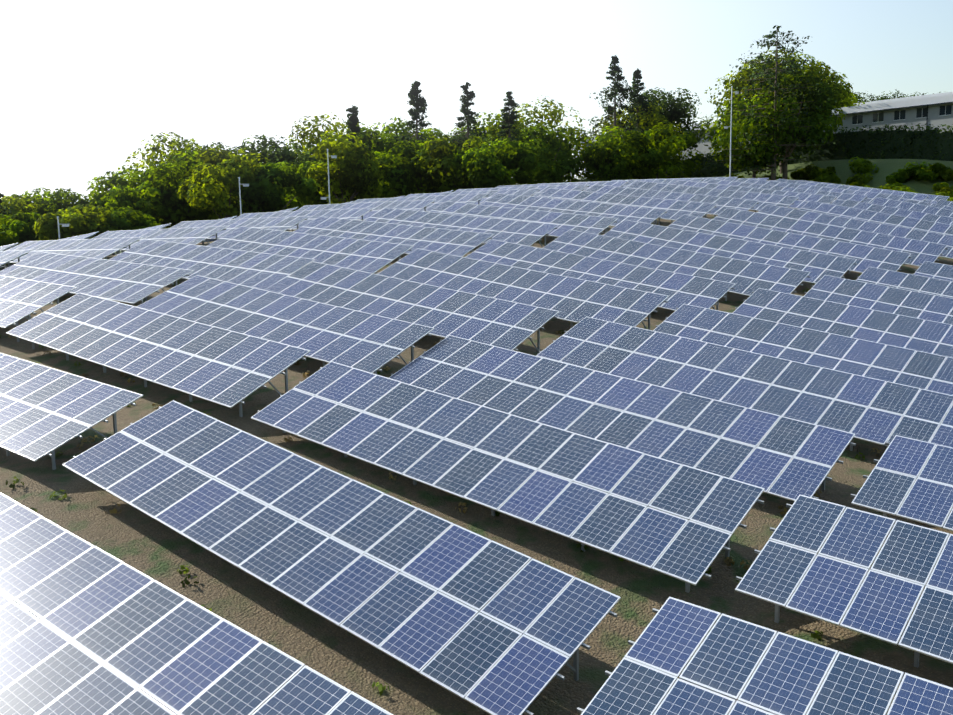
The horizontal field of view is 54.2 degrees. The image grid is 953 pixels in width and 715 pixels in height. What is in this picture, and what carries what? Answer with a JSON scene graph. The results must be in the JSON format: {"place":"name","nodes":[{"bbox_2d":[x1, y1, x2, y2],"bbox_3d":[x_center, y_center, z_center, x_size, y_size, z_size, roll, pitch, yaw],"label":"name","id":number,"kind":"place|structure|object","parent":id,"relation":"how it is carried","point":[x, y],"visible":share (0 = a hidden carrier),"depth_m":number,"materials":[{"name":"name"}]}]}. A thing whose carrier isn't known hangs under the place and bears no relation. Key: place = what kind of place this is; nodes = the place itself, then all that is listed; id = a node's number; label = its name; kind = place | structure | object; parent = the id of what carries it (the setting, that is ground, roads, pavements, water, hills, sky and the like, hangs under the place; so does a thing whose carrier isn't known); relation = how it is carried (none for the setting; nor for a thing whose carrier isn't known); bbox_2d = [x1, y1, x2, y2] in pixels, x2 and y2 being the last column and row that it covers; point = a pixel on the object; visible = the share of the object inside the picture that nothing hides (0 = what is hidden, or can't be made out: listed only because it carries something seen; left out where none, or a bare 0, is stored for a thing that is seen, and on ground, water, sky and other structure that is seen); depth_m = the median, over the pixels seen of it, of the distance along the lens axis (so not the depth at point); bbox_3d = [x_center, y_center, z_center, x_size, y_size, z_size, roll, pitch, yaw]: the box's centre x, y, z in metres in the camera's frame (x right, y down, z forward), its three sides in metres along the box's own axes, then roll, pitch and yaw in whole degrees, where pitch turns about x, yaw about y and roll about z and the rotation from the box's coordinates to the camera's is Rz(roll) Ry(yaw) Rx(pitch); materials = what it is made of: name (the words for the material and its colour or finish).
{"place":"outdoors","nodes":[
{"label":"outdoors","id":0,"kind":"place"},
{"bbox_2d":[0,159,952,714],"bbox_3d":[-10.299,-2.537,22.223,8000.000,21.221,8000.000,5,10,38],"label":"ground","id":1,"kind":"structure","parent":0,"point":[144,543],"depth_m":20.74,"materials":[{"name":"brown soil"}]},
{"bbox_2d":[57,86,738,238],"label":"cctv poles","id":2,"kind":"object","parent":1,"relation":"on","point":[332,156],"visible":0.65,"depth_m":84.71,"materials":[{"name":"grey metal"}]},
{"bbox_2d":[0,178,952,714],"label":"support posts","id":3,"kind":"object","parent":1,"relation":"on","point":[654,610],"depth_m":27.28,"materials":[{"name":"silver metal"}]},
{"bbox_2d":[0,177,952,714],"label":"solar panels","id":4,"kind":"object","parent":3,"relation":"on","point":[606,425],"visible":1,"depth_m":24.65,"materials":[{"name":"blue glass"}]},
{"bbox_2d":[574,130,952,181],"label":"hedge","id":5,"kind":"object","parent":1,"relation":"on","point":[893,142],"visible":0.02,"depth_m":114.56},
{"bbox_2d":[581,92,952,178],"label":"building","id":6,"kind":"structure","parent":1,"relation":"on","point":[935,110],"depth_m":125.25,"materials":[{"name":"white concrete"}]},
{"bbox_2d":[0,0,952,229],"label":"sky","id":7,"kind":"structure","parent":0,"point":[83,83],"materials":[{"name":"white"}]}
]}

